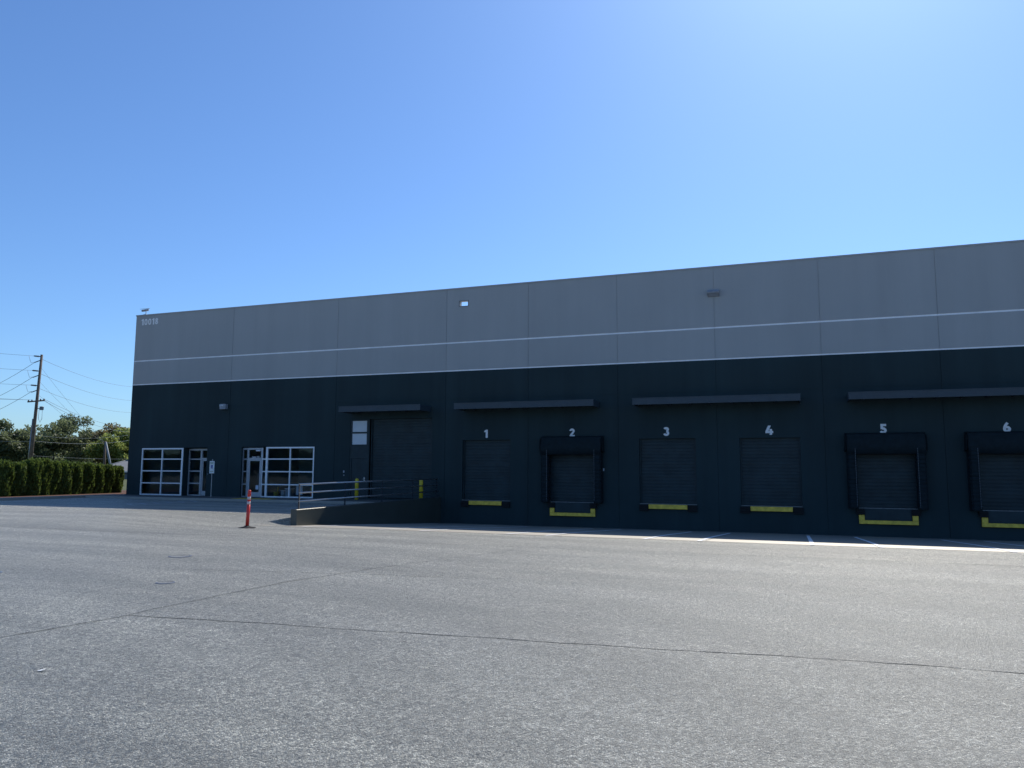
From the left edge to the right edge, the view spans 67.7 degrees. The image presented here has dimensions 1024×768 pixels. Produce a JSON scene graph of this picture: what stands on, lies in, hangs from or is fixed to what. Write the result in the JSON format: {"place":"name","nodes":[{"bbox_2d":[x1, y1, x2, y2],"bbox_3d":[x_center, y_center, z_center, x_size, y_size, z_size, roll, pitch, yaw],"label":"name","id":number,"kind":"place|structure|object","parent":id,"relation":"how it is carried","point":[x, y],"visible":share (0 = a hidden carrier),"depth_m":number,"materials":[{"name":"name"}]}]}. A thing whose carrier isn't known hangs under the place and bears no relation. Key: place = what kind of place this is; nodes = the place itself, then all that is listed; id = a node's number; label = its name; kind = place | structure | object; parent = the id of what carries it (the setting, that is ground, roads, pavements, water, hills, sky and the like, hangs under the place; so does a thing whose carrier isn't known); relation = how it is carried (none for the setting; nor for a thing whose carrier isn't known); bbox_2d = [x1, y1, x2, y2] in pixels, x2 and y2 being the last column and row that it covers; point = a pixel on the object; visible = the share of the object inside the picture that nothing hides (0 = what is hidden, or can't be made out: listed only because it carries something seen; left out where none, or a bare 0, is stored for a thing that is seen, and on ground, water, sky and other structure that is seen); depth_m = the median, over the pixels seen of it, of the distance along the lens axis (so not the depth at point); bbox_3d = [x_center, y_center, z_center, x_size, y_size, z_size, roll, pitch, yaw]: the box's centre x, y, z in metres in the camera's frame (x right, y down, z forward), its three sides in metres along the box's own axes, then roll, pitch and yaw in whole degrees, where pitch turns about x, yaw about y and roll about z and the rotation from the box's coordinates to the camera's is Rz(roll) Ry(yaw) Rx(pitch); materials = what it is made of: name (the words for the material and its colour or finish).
{"place":"outdoors","nodes":[
{"label":"outdoors","id":0,"kind":"place"},
{"bbox_2d":[0,490,125,497],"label":"mulch bed","id":1,"kind":"object","parent":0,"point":[123,492],"visible":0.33,"depth_m":45.74,"materials":[{"name":"brown soil"}]},
{"bbox_2d":[0,459,15,496],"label":"arborvitae shrub","id":2,"kind":"object","parent":1,"relation":"on","point":[7,473],"visible":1,"depth_m":41.99,"materials":[{"name":"green plant"}]},
{"bbox_2d":[11,460,28,495],"bbox_3d":[-27.849,5.362,43.047,1.015,2.129,0.971,6,-8,-41],"label":"arborvitae shrub","id":3,"kind":"object","parent":1,"relation":"on","point":[19,487],"visible":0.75,"depth_m":42.84,"materials":[{"name":"green plant"}]},
{"bbox_2d":[25,457,43,495],"bbox_3d":[-27.561,5.354,43.857,1.132,2.362,1.099,1,-6,-5],"label":"arborvitae shrub","id":4,"kind":"object","parent":1,"relation":"on","point":[35,473],"visible":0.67,"depth_m":43.62,"materials":[{"name":"green plant"}]},
{"bbox_2d":[38,457,54,494],"bbox_3d":[-27.419,5.429,44.566,1.121,2.391,1.122,-2,-7,22],"label":"arborvitae shrub","id":5,"kind":"object","parent":1,"relation":"on","point":[48,474],"visible":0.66,"depth_m":44.43,"materials":[{"name":"green plant"}]},
{"bbox_2d":[50,459,62,494],"bbox_3d":[-27.247,5.572,45.235,1.156,2.260,1.075,-4,-8,32],"label":"arborvitae shrub","id":6,"kind":"object","parent":1,"relation":"on","point":[56,484],"visible":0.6,"depth_m":45.07,"materials":[{"name":"green plant"}]},
{"bbox_2d":[59,460,74,494],"bbox_3d":[-26.957,5.648,45.905,1.077,2.273,1.058,1,-6,-9],"label":"arborvitae shrub","id":7,"kind":"object","parent":1,"relation":"on","point":[67,473],"visible":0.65,"depth_m":45.69,"materials":[{"name":"green plant"}]},
{"bbox_2d":[71,461,84,493],"bbox_3d":[-26.728,5.776,46.714,0.949,2.214,1.087,3,-7,-25],"label":"arborvitae shrub","id":8,"kind":"object","parent":1,"relation":"on","point":[77,483],"visible":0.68,"depth_m":46.46,"materials":[{"name":"green plant"}]},
{"bbox_2d":[81,461,95,493],"bbox_3d":[-26.511,5.883,47.495,1.115,2.194,1.166,-4,-8,33],"label":"arborvitae shrub","id":9,"kind":"object","parent":1,"relation":"on","point":[89,476],"visible":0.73,"depth_m":47.28,"materials":[{"name":"green plant"}]},
{"bbox_2d":[93,463,106,493],"bbox_3d":[-26.256,6.003,48.276,1.061,2.140,1.013,3,-7,-27],"label":"arborvitae shrub","id":10,"kind":"object","parent":1,"relation":"on","point":[100,470],"visible":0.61,"depth_m":48.06,"materials":[{"name":"green plant"}]},
{"bbox_2d":[103,464,115,492],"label":"arborvitae shrub","id":11,"kind":"object","parent":1,"relation":"on","point":[109,479],"visible":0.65,"depth_m":48.84,"materials":[{"name":"green plant"}]},
{"bbox_2d":[112,464,124,492],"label":"arborvitae shrub","id":12,"kind":"object","parent":1,"relation":"on","point":[119,477],"visible":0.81,"depth_m":49.48,"materials":[{"name":"green plant"}]},
{"bbox_2d":[122,479,126,489],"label":"grass verge","id":13,"kind":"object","parent":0,"point":[125,484],"depth_m":75.31,"materials":[{"name":"green plant"}]},
{"bbox_2d":[0,418,34,461],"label":"tree","id":14,"kind":"object","parent":13,"relation":"on","point":[10,445],"visible":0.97,"depth_m":118.46,"materials":[{"name":"green plant"}]},
{"bbox_2d":[0,431,51,462],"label":"tree","id":15,"kind":"object","parent":13,"relation":"on","point":[3,457],"visible":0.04,"depth_m":134.81,"materials":[{"name":"green plant"}]},
{"bbox_2d":[26,355,44,458],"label":"utility pole","id":16,"kind":"object","parent":13,"relation":"on","point":[32,435],"visible":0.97,"depth_m":74.73,"materials":[{"name":"brown wood"}]},
{"bbox_2d":[19,413,103,462],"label":"tree","id":17,"kind":"object","parent":13,"relation":"on","point":[64,426],"visible":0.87,"depth_m":124.00,"materials":[{"name":"green plant"}]},
{"bbox_2d":[52,439,102,463],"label":"tree","id":18,"kind":"object","parent":13,"relation":"on","point":[62,454],"visible":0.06,"depth_m":147.74,"materials":[{"name":"green plant"}]},
{"bbox_2d":[82,427,129,463],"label":"tree","id":19,"kind":"object","parent":13,"relation":"on","point":[118,451],"visible":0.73,"depth_m":121.78,"materials":[{"name":"green plant"}]},
{"bbox_2d":[103,441,110,464],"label":"slim pole","id":20,"kind":"object","parent":13,"relation":"on","point":[105,450],"visible":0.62,"depth_m":84.93,"materials":[{"name":"grey metal"}]},
{"bbox_2d":[87,423,129,464],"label":"tree","id":21,"kind":"object","parent":13,"relation":"on","point":[109,426],"visible":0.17,"depth_m":127.92,"materials":[{"name":"green plant"}]},
{"bbox_2d":[113,460,127,478],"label":"house","id":22,"kind":"structure","parent":13,"relation":"on","point":[124,463],"depth_m":112.96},
{"bbox_2d":[93,494,392,501],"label":"sidewalk","id":23,"kind":"structure","parent":0,"point":[268,498],"depth_m":41.18,"materials":[{"name":"concrete"}]},
{"bbox_2d":[209,459,214,496],"bbox_3d":[-16.476,5.167,41.866,0.330,2.060,0.068,-2,-7,20],"label":"accessible parking sign","id":24,"kind":"object","parent":23,"relation":"on","point":[211,467],"visible":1,"depth_m":41.89,"materials":[{"name":"metal"}]},
{"bbox_2d":[355,478,358,499],"bbox_3d":[-7.870,5.335,38.695,0.260,1.100,0.256,-2,-7,20],"label":"bollard","id":25,"kind":"object","parent":23,"relation":"on","point":[356,487],"visible":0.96,"depth_m":38.62,"materials":[{"name":"yellow metal"}]},
{"bbox_2d":[419,480,422,497],"bbox_3d":[-4.457,5.210,37.436,0.260,1.100,0.256,-2,-7,20],"label":"bollard","id":26,"kind":"object","parent":23,"relation":"on","point":[420,489],"visible":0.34,"depth_m":37.37,"materials":[{"name":"metal"}]},
{"bbox_2d":[0,494,1023,767],"bbox_3d":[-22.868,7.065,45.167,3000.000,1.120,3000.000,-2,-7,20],"label":"asphalt yard","id":27,"kind":"structure","parent":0,"point":[172,686],"depth_m":6.90,"materials":[{"name":"grey asphalt"}]},
{"bbox_2d":[0,494,115,500],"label":"curb","id":28,"kind":"structure","parent":27,"relation":"on","point":[40,497],"depth_m":41.08,"materials":[{"name":"concrete"}]},
{"bbox_2d":[155,581,174,583],"bbox_3d":[-4.920,2.816,10.832,0.260,0.012,0.260,-2,-7,20],"label":"utility cover","id":29,"kind":"object","parent":27,"relation":"on","point":[165,582],"visible":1,"depth_m":10.80,"materials":[{"name":"metal"}]},
{"bbox_2d":[168,555,191,557],"bbox_3d":[-6.257,3.245,14.395,0.420,0.012,0.420,-2,-7,20],"label":"utility cover","id":30,"kind":"object","parent":27,"relation":"on","point":[176,556],"visible":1,"depth_m":14.30,"materials":[{"name":"metal"}]},
{"bbox_2d":[45,499,345,508],"bbox_3d":[-15.642,5.770,36.983,15.000,0.001,5.300,-2,-7,20],"label":"parking bay marking","id":31,"kind":"object","parent":27,"relation":"on","point":[183,502],"visible":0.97,"depth_m":36.48,"materials":[{"name":"paint"}]},
{"bbox_2d":[85,496,369,503],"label":"curb","id":32,"kind":"structure","parent":27,"relation":"on","point":[242,500],"depth_m":39.69,"materials":[{"name":"concrete"}]},
{"bbox_2d":[239,490,255,527],"bbox_3d":[-8.383,3.963,24.230,0.499,1.192,0.499,0,-6,-2],"label":"delineator post","id":33,"kind":"object","parent":27,"relation":"on","point":[248,509],"visible":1,"depth_m":24.18,"materials":[{"name":"red plastic"}]},
{"bbox_2d":[3,550,507,636],"bbox_3d":[-2.726,2.943,11.461,0.661,0.154,11.787,-3,-7,30],"label":"paving seam","id":34,"kind":"object","parent":27,"relation":"on","point":[208,597],"visible":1,"depth_m":9.42,"materials":[{"name":"asphalt"}]},
{"bbox_2d":[290,497,440,525],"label":"retaining wall","id":35,"kind":"structure","parent":27,"relation":"on","point":[419,510],"depth_m":32.15,"materials":[{"name":"concrete"}]},
{"bbox_2d":[298,478,437,508],"bbox_3d":[-5.704,4.597,32.758,0.110,0.988,11.392,-2,-7,20],"label":"railing","id":36,"kind":"object","parent":35,"relation":"on","point":[381,495],"visible":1,"depth_m":31.43,"materials":[{"name":"metal"}]},
{"bbox_2d":[208,569,535,579],"bbox_3d":[-6.428,2.981,12.271,14.559,0.047,0.534,0,-6,4],"label":"paving seam","id":37,"kind":"object","parent":27,"relation":"on","point":[382,574],"visible":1,"depth_m":11.95,"materials":[{"name":"asphalt"}]},
{"bbox_2d":[2,526,1010,565],"bbox_3d":[-3.038,3.789,18.347,44.072,0.083,0.713,-2,-7,17],"label":"paving seam","id":38,"kind":"object","parent":27,"relation":"on","point":[543,547],"visible":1,"depth_m":17.39,"materials":[{"name":"asphalt"}]},
{"bbox_2d":[126,240,1023,540],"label":"warehouse","id":39,"kind":"structure","parent":27,"relation":"on","point":[876,394],"depth_m":35.14,"materials":[{"name":"grey paint"}]},
{"bbox_2d":[139,448,183,495],"bbox_3d":[-20.408,5.104,44.513,3.100,2.725,0.102,-2,-7,20],"label":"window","id":40,"kind":"structure","parent":39,"relation":"in","point":[162,459],"depth_m":44.51,"materials":[{"name":"metal"}]},
{"bbox_2d":[201,459,206,495],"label":"glass door","id":41,"kind":"structure","parent":39,"relation":"in","point":[202,492],"depth_m":43.89,"materials":[{"name":"metal"}]},
{"bbox_2d":[219,404,227,409],"bbox_3d":[-16.336,1.285,43.237,0.420,0.300,0.265,-2,-7,20],"label":"wall light","id":42,"kind":"object","parent":39,"relation":"attached to","point":[223,406],"visible":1,"depth_m":43.14,"materials":[{"name":"grey plastic"}]},
{"bbox_2d":[248,450,260,496],"bbox_3d":[-14.286,4.950,42.296,0.805,2.575,0.150,-2,-7,20],"label":"glass door","id":43,"kind":"structure","parent":39,"relation":"in","point":[253,494],"depth_m":42.26,"materials":[{"name":"metal"}]},
{"bbox_2d":[264,447,314,497],"bbox_3d":[-12.067,4.789,41.437,3.130,2.745,0.102,-2,-7,20],"label":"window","id":44,"kind":"structure","parent":39,"relation":"in","point":[290,458],"depth_m":41.46,"materials":[{"name":"metal"}]},
{"bbox_2d":[285,488,294,495],"bbox_3d":[-12.189,5.958,41.845,0.420,0.500,0.360,-2,-7,20],"label":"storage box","id":45,"kind":"object","parent":39,"relation":"in","point":[291,492],"visible":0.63,"depth_m":41.74,"materials":[{"name":"grey plastic"}]},
{"bbox_2d":[296,486,302,494],"bbox_3d":[-11.540,5.774,41.425,0.420,0.500,0.030,-2,-7,20],"label":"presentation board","id":46,"kind":"object","parent":39,"relation":"in","point":[297,489],"visible":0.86,"depth_m":41.42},
{"bbox_2d":[351,458,365,497],"bbox_3d":[-8.031,4.917,39.919,0.890,2.050,0.118,-2,-7,20],"label":"steel door","id":47,"kind":"structure","parent":39,"relation":"in","point":[358,468],"depth_m":39.95,"materials":[{"name":"black metal"}]},
{"bbox_2d":[370,418,431,498],"bbox_3d":[-5.698,3.820,39.284,3.570,4.080,0.088,-2,-7,20],"label":"overhead door","id":48,"kind":"structure","parent":39,"relation":"in","point":[401,449],"depth_m":39.33,"materials":[{"name":"grey metal"}]},
{"bbox_2d":[461,440,509,507],"bbox_3d":[-1.263,4.380,37.448,2.560,3.260,0.328,-2,-7,20],"label":"dock door","id":49,"kind":"structure","parent":39,"relation":"in","point":[486,463],"depth_m":37.58,"materials":[{"name":"grey metal"}]},
{"bbox_2d":[548,454,596,516],"bbox_3d":[2.859,4.390,35.898,2.540,3.585,0.388,-2,-7,20],"label":"dock door","id":50,"kind":"structure","parent":39,"relation":"in","point":[571,476],"depth_m":35.98,"materials":[{"name":"grey metal"}]},
{"bbox_2d":[639,438,696,511],"bbox_3d":[7.017,4.082,34.393,2.560,3.250,0.328,-2,-7,20],"label":"dock door","id":51,"kind":"structure","parent":39,"relation":"in","point":[667,466],"depth_m":34.51,"materials":[{"name":"grey metal"}]},
{"bbox_2d":[707,289,718,296],"bbox_3d":[9.056,-4.098,34.357,0.510,0.300,0.295,-2,-7,20],"label":"wall light","id":52,"kind":"object","parent":39,"relation":"attached to","point":[712,293],"visible":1,"depth_m":34.30,"materials":[{"name":"grey metal"}]},
{"bbox_2d":[740,438,803,513],"bbox_3d":[11.133,3.936,32.874,2.560,3.240,0.328,-2,-7,20],"label":"dock door","id":53,"kind":"structure","parent":39,"relation":"in","point":[770,467],"depth_m":32.99,"materials":[{"name":"grey metal"}]},
{"bbox_2d":[856,454,920,524],"bbox_3d":[15.339,3.933,31.295,2.540,3.585,0.388,-2,-7,20],"label":"dock door","id":54,"kind":"structure","parent":39,"relation":"in","point":[887,484],"depth_m":31.34,"materials":[{"name":"grey metal"}]},
{"bbox_2d":[978,453,1023,527],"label":"dock door","id":55,"kind":"structure","parent":39,"relation":"in","point":[1002,475],"depth_m":29.95,"materials":[{"name":"grey metal"}]},
{"bbox_2d":[136,615,1022,672],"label":"paving seam","id":56,"kind":"object","parent":27,"relation":"on","point":[589,643],"visible":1,"depth_m":7.05,"materials":[{"name":"asphalt"}]},
{"bbox_2d":[0,0,1023,438],"label":"sky","id":57,"kind":"structure","parent":0,"point":[161,156],"materials":[{"name":"blue"}]},
{"bbox_2d":[262,523,1023,552],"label":"concrete apron","id":58,"kind":"object","parent":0,"point":[885,542],"visible":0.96,"depth_m":25.96,"materials":[{"name":"grey concrete"}]},
{"bbox_2d":[304,524,1020,551],"bbox_3d":[6.489,5.246,26.415,25.230,0.574,10.520,-2,-7,20],"label":"dock stall marking","id":59,"kind":"object","parent":58,"relation":"on","point":[811,542],"visible":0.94,"depth_m":24.96,"materials":[{"name":"white paint"}]},
{"bbox_2d":[390,523,1000,546],"bbox_3d":[12.771,5.224,25.346,39.330,0.682,12.450,-2,-7,20],"label":"apron joint","id":60,"kind":"object","parent":58,"relation":"on","point":[698,534],"visible":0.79,"depth_m":26.94,"materials":[{"name":"concrete"}]}
]}

